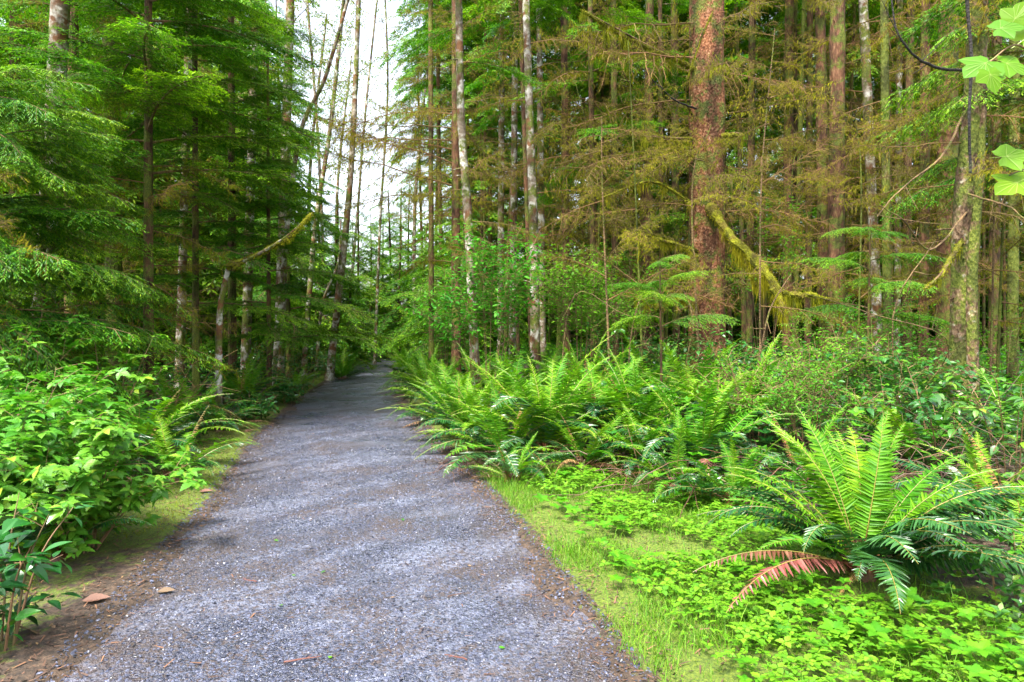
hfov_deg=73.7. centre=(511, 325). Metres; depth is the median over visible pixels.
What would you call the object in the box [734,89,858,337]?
hemlock tree
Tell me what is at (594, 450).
sword fern
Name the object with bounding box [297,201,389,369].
hemlock tree
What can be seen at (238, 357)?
salal shrub
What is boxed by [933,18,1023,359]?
conifer tree
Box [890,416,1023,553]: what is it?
sword fern
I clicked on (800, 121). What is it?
conifer tree
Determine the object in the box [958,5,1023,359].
conifer tree
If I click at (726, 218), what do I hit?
dead sapling
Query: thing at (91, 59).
conifer tree
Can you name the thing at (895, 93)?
conifer tree
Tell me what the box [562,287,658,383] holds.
bare sapling
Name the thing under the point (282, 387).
salal shrub
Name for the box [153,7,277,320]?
hemlock tree
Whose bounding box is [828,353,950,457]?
salal shrub
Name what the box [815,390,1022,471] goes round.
sword fern
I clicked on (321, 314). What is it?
alder tree
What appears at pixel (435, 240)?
hemlock tree
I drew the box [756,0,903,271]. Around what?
conifer tree
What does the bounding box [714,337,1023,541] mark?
fern
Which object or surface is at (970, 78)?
hanging limb
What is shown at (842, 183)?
dead sapling
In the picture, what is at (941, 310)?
conifer tree
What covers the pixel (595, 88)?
conifer tree
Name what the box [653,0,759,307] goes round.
conifer tree
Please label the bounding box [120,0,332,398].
hemlock tree
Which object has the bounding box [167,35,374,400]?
hemlock tree
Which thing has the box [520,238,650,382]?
huckleberry shrub
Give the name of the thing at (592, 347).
salal shrub
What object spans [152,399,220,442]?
salal shrub
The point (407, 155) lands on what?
conifer tree
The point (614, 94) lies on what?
conifer tree
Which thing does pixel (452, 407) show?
sword fern
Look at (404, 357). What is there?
sword fern
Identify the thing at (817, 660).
ground herbs
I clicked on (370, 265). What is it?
hemlock tree
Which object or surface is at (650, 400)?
sword fern
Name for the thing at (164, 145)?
hemlock tree
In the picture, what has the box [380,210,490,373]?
hemlock tree
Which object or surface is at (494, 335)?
hemlock tree
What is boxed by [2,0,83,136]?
conifer tree
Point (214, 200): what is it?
hemlock tree
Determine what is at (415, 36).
conifer tree
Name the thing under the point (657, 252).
hemlock tree
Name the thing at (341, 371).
sword fern
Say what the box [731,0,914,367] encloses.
conifer tree
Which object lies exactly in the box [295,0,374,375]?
alder tree
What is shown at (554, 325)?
hemlock tree
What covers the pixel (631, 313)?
huckleberry shrub
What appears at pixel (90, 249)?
cedar tree
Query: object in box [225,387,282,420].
salal shrub
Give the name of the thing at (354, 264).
hemlock tree
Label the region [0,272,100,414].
salmonberry bush
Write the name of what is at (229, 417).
sword fern
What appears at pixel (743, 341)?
salal shrub
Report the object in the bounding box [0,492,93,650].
salal shrub
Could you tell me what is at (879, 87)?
conifer tree
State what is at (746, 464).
sword fern
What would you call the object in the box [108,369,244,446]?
sword fern
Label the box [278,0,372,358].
alder tree
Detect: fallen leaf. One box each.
[20,626,39,633]
[82,593,110,601]
[158,587,174,591]
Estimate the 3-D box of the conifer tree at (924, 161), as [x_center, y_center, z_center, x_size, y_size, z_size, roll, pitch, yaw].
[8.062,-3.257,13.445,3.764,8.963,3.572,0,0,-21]
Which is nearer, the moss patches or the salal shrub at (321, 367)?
the moss patches
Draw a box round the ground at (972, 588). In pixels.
[0,328,1023,681]
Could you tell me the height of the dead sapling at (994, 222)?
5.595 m
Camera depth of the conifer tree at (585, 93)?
31.03 m
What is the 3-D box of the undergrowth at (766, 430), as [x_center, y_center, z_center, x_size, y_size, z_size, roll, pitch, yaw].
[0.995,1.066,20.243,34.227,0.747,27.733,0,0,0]
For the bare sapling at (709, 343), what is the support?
on the ground at (972, 588)
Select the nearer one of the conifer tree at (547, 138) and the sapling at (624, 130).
the sapling at (624, 130)
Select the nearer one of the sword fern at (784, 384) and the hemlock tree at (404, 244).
the sword fern at (784, 384)
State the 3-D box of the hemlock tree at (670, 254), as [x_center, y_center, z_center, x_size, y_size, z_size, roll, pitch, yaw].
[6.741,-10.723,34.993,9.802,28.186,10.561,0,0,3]
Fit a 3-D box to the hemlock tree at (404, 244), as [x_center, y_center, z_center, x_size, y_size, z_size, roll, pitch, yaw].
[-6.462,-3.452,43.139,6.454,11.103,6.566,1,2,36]
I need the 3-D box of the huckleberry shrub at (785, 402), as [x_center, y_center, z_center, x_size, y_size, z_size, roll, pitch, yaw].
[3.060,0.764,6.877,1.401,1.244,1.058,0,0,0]
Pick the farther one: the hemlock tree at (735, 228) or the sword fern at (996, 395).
the hemlock tree at (735, 228)
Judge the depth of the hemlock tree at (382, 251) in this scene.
44.11 m
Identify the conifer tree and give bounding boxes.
[0,0,187,386]
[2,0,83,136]
[7,0,228,401]
[79,15,133,125]
[208,0,319,301]
[307,0,529,376]
[377,0,496,346]
[379,35,451,298]
[391,0,477,285]
[394,0,521,264]
[416,2,510,230]
[433,0,521,353]
[436,0,603,352]
[441,1,580,361]
[442,17,534,339]
[446,0,579,358]
[447,0,644,361]
[494,0,629,341]
[494,1,646,375]
[507,42,587,347]
[534,0,654,344]
[541,0,687,366]
[542,0,682,355]
[544,0,666,353]
[545,0,636,342]
[569,0,684,346]
[575,0,725,373]
[606,0,687,313]
[606,0,728,350]
[607,0,746,362]
[608,4,688,311]
[635,2,732,354]
[644,0,771,262]
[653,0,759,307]
[653,28,745,253]
[663,0,801,362]
[664,0,777,349]
[679,0,816,365]
[682,0,880,364]
[725,0,814,348]
[725,1,815,338]
[726,0,860,374]
[726,3,856,306]
[730,0,900,361]
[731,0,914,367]
[732,0,936,374]
[738,0,916,350]
[755,0,892,359]
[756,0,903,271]
[774,0,935,291]
[780,0,989,372]
[800,2,902,343]
[808,0,1023,387]
[812,4,919,335]
[814,0,987,372]
[845,0,964,342]
[845,1,984,331]
[845,21,937,326]
[857,0,1023,388]
[875,10,961,300]
[876,0,1021,259]
[892,3,986,263]
[892,4,988,316]
[894,1,1023,382]
[903,0,1023,289]
[905,2,1023,355]
[909,0,1023,394]
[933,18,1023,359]
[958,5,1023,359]
[959,5,1023,349]
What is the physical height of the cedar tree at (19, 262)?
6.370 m
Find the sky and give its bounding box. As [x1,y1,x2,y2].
[0,0,1020,318]
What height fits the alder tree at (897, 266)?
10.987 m
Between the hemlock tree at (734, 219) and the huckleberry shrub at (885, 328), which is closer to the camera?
the huckleberry shrub at (885, 328)
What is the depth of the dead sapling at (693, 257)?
11.73 m
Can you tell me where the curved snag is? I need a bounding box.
[214,212,313,418]
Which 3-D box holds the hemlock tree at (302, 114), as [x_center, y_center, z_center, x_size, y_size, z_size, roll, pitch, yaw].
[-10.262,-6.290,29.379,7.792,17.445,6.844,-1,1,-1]
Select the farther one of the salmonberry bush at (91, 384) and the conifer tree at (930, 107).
the conifer tree at (930, 107)
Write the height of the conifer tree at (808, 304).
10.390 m
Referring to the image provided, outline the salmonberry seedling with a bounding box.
[962,535,1023,606]
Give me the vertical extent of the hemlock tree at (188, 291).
15.271 m
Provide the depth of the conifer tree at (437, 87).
26.46 m
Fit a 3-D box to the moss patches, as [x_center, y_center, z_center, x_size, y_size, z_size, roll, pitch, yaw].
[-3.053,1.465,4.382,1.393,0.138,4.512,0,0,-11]
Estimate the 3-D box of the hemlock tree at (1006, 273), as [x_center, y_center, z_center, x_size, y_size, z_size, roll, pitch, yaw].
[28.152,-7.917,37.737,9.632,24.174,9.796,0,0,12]
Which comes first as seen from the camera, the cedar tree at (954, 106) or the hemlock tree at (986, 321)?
the cedar tree at (954, 106)
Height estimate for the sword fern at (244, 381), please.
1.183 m
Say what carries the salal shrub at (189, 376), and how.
on the ground at (972, 588)
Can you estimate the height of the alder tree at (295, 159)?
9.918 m
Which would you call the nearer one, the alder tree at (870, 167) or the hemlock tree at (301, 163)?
the alder tree at (870, 167)
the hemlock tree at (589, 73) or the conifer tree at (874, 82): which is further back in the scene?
the conifer tree at (874, 82)
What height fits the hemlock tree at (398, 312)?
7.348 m
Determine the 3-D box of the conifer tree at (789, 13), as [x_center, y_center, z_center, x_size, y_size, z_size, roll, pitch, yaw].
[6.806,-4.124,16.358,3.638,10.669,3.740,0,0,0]
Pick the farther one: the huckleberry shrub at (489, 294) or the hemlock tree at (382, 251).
the hemlock tree at (382, 251)
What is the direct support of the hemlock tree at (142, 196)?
on the ground at (972, 588)
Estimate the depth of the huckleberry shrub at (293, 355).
19.57 m
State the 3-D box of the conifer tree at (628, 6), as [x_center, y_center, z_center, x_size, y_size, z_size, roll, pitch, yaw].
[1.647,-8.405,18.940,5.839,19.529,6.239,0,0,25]
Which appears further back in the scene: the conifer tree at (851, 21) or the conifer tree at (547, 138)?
the conifer tree at (547, 138)
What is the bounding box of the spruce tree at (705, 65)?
[534,0,849,388]
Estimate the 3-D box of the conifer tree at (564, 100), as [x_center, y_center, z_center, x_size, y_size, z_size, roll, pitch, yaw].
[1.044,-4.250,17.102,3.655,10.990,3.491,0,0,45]
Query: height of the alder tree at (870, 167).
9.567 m
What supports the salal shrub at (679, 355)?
on the ground at (972, 588)
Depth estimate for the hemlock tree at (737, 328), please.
34.50 m
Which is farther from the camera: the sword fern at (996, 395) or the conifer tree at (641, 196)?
the conifer tree at (641, 196)
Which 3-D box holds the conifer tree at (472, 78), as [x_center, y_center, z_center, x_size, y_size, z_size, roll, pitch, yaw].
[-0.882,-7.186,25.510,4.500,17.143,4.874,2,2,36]
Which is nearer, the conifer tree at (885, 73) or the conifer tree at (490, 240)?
the conifer tree at (885, 73)
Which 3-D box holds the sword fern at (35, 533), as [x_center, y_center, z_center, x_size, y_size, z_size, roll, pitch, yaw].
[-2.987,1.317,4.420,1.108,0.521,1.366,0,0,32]
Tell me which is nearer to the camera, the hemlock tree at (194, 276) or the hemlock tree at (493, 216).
the hemlock tree at (194, 276)
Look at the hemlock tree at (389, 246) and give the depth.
37.12 m
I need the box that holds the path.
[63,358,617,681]
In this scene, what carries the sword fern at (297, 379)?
on the ground at (972, 588)
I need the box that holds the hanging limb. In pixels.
[965,0,972,172]
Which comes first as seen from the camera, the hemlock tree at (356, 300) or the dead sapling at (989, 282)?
the dead sapling at (989, 282)
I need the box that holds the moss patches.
[0,477,201,604]
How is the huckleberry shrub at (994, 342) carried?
on the ground at (972, 588)
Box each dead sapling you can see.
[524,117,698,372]
[537,73,667,365]
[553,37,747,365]
[615,112,765,378]
[647,24,792,314]
[652,22,873,392]
[740,124,877,348]
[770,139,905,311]
[782,100,951,399]
[846,33,985,359]
[866,126,1023,298]
[897,125,1023,399]
[900,28,1023,409]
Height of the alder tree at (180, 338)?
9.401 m
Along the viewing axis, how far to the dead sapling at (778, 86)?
9.94 m
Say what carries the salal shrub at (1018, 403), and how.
on the ground at (972, 588)
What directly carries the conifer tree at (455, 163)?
on the ground at (972, 588)
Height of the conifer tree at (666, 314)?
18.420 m
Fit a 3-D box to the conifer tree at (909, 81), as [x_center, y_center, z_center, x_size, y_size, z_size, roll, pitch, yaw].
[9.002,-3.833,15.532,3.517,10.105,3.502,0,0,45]
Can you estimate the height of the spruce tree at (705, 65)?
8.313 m
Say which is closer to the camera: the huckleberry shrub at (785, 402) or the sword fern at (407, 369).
the huckleberry shrub at (785, 402)
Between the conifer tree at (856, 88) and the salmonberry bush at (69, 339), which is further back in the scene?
the conifer tree at (856, 88)
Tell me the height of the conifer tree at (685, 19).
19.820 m
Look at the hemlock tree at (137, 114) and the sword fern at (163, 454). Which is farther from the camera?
the hemlock tree at (137, 114)
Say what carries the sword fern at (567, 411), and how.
on the ground at (972, 588)
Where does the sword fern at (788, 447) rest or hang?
on the ground at (972, 588)
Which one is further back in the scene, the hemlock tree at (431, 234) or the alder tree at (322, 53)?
the alder tree at (322, 53)
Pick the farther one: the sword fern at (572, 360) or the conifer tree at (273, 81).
the conifer tree at (273, 81)
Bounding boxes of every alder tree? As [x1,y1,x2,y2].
[0,0,146,401]
[100,10,256,386]
[217,3,296,376]
[235,0,343,386]
[272,0,370,386]
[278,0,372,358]
[285,0,348,258]
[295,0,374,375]
[308,30,374,222]
[309,0,403,380]
[314,219,341,376]
[338,0,411,363]
[349,0,422,363]
[378,0,549,393]
[388,22,451,346]
[436,12,558,359]
[440,1,579,368]
[453,0,611,377]
[482,0,619,372]
[786,0,961,366]
[827,0,983,356]
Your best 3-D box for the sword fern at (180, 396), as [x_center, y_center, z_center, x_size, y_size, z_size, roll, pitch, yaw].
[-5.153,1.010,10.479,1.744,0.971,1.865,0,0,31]
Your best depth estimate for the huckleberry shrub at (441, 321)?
16.86 m
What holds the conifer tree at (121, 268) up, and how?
on the ground at (972, 588)
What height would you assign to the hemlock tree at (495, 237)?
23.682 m
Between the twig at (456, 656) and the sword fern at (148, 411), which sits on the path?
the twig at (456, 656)
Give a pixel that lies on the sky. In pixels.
(392, 8)
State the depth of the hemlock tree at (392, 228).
40.77 m
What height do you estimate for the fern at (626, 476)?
0.531 m
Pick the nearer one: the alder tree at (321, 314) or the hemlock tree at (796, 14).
the hemlock tree at (796, 14)
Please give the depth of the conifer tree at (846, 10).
22.04 m
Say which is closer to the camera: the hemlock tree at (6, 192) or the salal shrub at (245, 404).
the salal shrub at (245, 404)
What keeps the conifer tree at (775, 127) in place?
on the ground at (972, 588)
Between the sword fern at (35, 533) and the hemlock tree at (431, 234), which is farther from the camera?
the hemlock tree at (431, 234)
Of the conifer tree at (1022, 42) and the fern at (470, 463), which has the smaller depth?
the fern at (470, 463)
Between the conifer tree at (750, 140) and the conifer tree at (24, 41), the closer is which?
the conifer tree at (750, 140)
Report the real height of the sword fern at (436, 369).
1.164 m
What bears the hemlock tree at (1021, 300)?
on the ground at (972, 588)
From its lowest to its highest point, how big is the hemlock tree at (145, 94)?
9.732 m
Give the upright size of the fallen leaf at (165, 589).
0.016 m
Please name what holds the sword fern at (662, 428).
on the ground at (972, 588)
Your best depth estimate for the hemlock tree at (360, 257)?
31.09 m
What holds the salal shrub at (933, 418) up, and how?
on the ground at (972, 588)
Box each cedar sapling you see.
[606,254,739,415]
[788,219,949,416]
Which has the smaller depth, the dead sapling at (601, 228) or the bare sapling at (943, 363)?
the bare sapling at (943, 363)
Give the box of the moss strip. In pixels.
[122,376,322,526]
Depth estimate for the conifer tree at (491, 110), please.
22.94 m
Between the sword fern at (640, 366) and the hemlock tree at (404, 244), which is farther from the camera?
the hemlock tree at (404, 244)
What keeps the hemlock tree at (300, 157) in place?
on the ground at (972, 588)
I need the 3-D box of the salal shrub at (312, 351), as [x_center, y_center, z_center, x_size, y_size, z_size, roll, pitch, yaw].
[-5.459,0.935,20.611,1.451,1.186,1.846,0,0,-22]
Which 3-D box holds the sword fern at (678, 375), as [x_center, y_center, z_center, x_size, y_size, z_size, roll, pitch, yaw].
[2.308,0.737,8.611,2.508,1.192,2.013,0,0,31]
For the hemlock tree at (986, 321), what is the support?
on the ground at (972, 588)
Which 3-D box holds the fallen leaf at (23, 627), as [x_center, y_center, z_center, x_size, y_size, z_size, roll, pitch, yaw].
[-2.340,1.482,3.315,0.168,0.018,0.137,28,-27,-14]
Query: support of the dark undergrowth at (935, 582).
on the ground at (972, 588)
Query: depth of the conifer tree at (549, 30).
15.56 m
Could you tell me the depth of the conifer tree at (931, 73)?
17.82 m
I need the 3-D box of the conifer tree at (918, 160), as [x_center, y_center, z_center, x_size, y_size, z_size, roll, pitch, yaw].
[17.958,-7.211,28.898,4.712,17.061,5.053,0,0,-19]
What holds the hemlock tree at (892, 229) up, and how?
on the ground at (972, 588)
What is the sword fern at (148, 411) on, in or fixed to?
on the ground at (972, 588)
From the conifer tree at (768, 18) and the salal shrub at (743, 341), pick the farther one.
the conifer tree at (768, 18)
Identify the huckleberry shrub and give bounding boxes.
[263,330,314,376]
[392,218,557,390]
[407,260,476,370]
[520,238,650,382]
[568,252,681,373]
[692,347,814,447]
[725,195,806,378]
[740,339,884,457]
[760,308,894,424]
[793,279,928,396]
[827,304,1002,412]
[978,308,1023,399]
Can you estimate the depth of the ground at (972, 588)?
3.92 m
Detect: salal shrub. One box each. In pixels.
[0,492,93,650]
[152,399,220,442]
[164,354,247,396]
[202,336,272,373]
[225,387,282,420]
[239,355,313,396]
[269,379,308,403]
[284,342,340,386]
[309,337,356,374]
[582,319,677,383]
[631,328,723,385]
[676,321,784,386]
[727,332,871,405]
[778,322,928,416]
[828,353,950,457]
[836,329,984,434]
[852,364,1023,478]
[919,362,1023,486]
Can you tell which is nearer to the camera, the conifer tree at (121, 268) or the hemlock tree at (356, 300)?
the conifer tree at (121, 268)
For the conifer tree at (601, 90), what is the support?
on the ground at (972, 588)
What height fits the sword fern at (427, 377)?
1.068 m
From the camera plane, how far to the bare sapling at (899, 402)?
7.00 m
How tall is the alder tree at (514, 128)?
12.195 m
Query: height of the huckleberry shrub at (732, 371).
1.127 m
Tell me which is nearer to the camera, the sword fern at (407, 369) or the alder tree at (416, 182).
the sword fern at (407, 369)
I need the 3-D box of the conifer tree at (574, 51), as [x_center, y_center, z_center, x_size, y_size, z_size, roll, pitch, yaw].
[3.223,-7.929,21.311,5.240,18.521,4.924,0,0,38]
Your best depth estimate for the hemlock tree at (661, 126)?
15.98 m
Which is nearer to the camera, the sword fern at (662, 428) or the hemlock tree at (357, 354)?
the sword fern at (662, 428)
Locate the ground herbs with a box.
[493,450,1023,681]
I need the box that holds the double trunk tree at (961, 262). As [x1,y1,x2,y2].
[840,0,1023,418]
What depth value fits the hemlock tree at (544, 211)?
41.08 m
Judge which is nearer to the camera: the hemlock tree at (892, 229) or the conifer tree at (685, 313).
the conifer tree at (685, 313)
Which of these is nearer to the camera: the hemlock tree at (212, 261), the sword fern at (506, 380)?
the sword fern at (506, 380)
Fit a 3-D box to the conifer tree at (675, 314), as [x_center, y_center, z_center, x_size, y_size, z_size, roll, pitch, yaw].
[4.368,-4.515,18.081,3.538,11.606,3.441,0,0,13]
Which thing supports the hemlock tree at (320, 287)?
on the ground at (972, 588)
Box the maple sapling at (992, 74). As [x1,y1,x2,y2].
[958,2,1023,194]
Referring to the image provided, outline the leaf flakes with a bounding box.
[0,409,1009,681]
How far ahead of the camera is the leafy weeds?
3.19 m
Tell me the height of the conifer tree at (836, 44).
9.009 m
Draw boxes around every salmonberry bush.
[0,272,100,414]
[0,361,169,490]
[0,368,127,543]
[0,409,213,558]
[62,330,173,422]
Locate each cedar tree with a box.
[0,62,174,421]
[0,76,228,411]
[865,0,1023,227]
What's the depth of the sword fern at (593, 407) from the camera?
8.56 m
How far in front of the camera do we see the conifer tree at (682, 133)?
30.72 m
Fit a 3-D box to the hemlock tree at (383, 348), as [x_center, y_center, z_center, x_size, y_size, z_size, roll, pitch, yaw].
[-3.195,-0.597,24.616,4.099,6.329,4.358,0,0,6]
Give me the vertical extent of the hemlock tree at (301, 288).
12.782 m
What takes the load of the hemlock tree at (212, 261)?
on the ground at (972, 588)
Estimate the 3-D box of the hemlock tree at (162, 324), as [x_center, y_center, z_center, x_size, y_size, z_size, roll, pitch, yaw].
[-9.458,-6.057,19.761,7.698,16.839,8.765,0,-1,-5]
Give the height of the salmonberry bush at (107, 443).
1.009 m
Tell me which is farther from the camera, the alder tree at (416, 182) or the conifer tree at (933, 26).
the alder tree at (416, 182)
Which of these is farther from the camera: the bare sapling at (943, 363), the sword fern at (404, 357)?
the sword fern at (404, 357)
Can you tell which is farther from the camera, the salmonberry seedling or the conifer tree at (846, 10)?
the conifer tree at (846, 10)
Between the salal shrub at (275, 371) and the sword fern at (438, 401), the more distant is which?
the salal shrub at (275, 371)
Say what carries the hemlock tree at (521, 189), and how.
on the ground at (972, 588)
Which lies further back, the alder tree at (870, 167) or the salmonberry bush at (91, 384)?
the alder tree at (870, 167)
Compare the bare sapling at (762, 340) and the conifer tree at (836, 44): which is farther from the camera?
the conifer tree at (836, 44)
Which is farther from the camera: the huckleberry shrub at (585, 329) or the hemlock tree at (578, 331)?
the hemlock tree at (578, 331)
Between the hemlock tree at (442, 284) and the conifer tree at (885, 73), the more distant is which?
the hemlock tree at (442, 284)
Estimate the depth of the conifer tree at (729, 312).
25.02 m
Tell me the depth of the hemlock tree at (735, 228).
39.05 m
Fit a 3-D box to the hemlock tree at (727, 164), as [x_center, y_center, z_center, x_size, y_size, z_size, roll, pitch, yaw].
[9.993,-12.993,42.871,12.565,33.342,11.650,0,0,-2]
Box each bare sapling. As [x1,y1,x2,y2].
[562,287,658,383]
[620,234,684,374]
[676,290,753,392]
[748,275,793,425]
[804,293,953,418]
[875,241,934,422]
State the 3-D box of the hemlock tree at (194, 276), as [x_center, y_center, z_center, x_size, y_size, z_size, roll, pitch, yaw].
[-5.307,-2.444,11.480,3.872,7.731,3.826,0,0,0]
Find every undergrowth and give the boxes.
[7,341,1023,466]
[587,404,1023,664]
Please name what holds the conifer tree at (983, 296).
on the ground at (972, 588)
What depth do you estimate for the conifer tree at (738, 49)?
20.90 m
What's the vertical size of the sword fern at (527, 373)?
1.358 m
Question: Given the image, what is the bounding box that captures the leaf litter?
[0,398,1023,681]
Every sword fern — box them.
[0,479,171,564]
[91,381,258,463]
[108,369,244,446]
[116,404,258,491]
[146,365,256,428]
[155,370,242,410]
[189,394,268,431]
[199,349,300,407]
[205,360,293,409]
[277,361,324,391]
[306,341,378,378]
[371,336,425,374]
[373,349,461,395]
[374,368,513,438]
[376,342,462,390]
[380,354,469,402]
[384,350,482,420]
[386,351,499,427]
[403,365,544,453]
[415,336,658,461]
[417,380,589,477]
[428,344,522,389]
[443,432,568,482]
[444,349,590,414]
[477,329,594,397]
[507,408,662,475]
[512,335,667,428]
[524,329,646,402]
[556,395,698,475]
[571,347,727,461]
[590,368,807,485]
[597,339,776,424]
[600,332,705,401]
[608,408,749,498]
[646,330,841,441]
[652,428,812,507]
[693,404,1023,613]
[726,351,843,416]
[737,402,870,487]
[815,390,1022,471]
[889,424,1023,519]
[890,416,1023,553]
[913,363,1023,448]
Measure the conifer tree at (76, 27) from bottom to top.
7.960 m
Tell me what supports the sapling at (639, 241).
on the ground at (972, 588)
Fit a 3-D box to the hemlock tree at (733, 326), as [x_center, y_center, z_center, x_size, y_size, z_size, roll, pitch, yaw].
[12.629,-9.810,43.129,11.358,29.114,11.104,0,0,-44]
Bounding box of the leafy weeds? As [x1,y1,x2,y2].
[528,448,1023,681]
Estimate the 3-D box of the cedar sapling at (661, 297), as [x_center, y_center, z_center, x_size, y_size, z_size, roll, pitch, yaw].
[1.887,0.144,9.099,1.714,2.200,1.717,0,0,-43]
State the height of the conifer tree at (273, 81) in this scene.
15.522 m
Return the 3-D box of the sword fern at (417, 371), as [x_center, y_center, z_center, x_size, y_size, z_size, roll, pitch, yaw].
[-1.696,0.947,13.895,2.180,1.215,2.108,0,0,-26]
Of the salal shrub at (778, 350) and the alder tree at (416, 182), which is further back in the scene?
the alder tree at (416, 182)
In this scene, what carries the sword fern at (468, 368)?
on the ground at (972, 588)
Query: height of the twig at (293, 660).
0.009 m
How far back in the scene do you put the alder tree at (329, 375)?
18.43 m
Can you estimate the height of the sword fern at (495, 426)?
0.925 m
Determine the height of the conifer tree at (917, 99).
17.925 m
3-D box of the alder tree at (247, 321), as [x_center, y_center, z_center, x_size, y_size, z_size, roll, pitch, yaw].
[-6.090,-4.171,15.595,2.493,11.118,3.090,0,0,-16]
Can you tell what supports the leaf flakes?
on the ground at (972, 588)
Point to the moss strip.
(229, 448)
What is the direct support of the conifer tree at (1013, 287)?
on the ground at (972, 588)
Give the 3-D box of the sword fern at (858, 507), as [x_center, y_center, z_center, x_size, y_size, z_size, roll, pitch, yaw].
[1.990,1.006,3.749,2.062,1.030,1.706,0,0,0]
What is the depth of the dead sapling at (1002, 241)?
10.04 m
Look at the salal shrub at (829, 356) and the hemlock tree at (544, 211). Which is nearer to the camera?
the salal shrub at (829, 356)
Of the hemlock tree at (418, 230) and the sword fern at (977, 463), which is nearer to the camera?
the sword fern at (977, 463)
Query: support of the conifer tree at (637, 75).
on the ground at (972, 588)
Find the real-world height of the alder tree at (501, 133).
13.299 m
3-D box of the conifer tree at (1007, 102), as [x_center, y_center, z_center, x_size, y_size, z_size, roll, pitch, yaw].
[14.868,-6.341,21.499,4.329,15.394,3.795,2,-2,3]
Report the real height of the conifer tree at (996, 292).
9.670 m
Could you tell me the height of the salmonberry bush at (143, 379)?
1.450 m
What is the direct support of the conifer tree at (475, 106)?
on the ground at (972, 588)
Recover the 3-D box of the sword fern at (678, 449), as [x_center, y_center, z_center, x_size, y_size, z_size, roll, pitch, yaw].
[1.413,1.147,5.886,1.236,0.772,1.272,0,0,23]
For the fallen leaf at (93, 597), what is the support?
on the ground at (972, 588)
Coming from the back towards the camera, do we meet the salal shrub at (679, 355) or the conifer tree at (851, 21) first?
the conifer tree at (851, 21)
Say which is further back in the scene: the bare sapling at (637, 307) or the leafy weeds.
the bare sapling at (637, 307)
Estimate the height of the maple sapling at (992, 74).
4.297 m
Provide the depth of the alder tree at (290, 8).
15.91 m
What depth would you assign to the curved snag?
10.45 m
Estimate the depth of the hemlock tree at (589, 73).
14.48 m
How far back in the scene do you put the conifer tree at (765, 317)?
26.78 m
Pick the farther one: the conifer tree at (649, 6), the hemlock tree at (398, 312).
the hemlock tree at (398, 312)
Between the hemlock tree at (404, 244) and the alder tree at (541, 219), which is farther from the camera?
the hemlock tree at (404, 244)
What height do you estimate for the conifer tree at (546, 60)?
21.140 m
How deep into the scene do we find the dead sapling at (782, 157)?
13.35 m
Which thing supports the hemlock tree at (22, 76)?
on the ground at (972, 588)
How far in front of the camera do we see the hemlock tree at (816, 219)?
39.29 m
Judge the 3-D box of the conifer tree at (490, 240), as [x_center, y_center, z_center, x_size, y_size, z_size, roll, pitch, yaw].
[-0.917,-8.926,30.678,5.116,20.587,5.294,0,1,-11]
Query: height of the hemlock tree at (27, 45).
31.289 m
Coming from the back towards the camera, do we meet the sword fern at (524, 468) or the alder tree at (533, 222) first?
the alder tree at (533, 222)
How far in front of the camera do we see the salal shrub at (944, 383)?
7.87 m
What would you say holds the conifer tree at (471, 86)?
on the ground at (972, 588)
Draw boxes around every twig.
[284,654,320,662]
[444,654,467,659]
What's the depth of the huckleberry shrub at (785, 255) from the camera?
12.89 m
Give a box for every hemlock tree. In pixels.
[0,0,168,307]
[0,0,215,372]
[0,0,335,403]
[0,2,86,311]
[0,11,83,315]
[0,52,99,367]
[27,6,274,369]
[29,3,265,374]
[44,17,141,232]
[63,6,322,370]
[70,0,317,408]
[100,6,160,307]
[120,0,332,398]
[135,0,360,371]
[138,6,290,361]
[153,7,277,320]
[153,15,246,246]
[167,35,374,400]
[177,155,251,357]
[181,13,330,342]
[186,102,397,379]
[199,0,370,350]
[222,146,363,368]
[256,0,352,326]
[261,186,385,370]
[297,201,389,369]
[300,199,381,362]
[327,203,409,360]
[328,217,373,323]
[352,187,428,348]
[352,206,407,350]
[353,189,419,350]
[353,208,405,335]
[359,227,419,358]
[368,182,427,330]
[374,221,465,367]
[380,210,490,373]
[385,190,496,369]
[386,16,555,342]
[387,0,482,359]
[397,10,581,346]
[397,198,479,352]
[398,205,527,377]
[405,103,553,363]
[462,64,579,343]
[487,0,688,373]
[492,38,601,340]
[495,21,687,345]
[525,0,688,350]
[550,3,727,348]
[588,0,741,376]
[619,96,772,344]
[621,71,688,341]
[652,57,781,342]
[666,18,803,345]
[683,10,893,348]
[725,19,817,343]
[728,0,866,284]
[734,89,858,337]
[768,5,1006,349]
[772,61,934,344]
[798,63,981,346]
[812,0,1023,346]
[813,35,1023,346]
[910,87,1023,350]
[980,41,1023,347]
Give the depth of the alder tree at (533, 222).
12.94 m
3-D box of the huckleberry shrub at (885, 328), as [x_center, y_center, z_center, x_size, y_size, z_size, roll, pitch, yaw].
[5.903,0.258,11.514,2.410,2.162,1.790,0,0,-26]

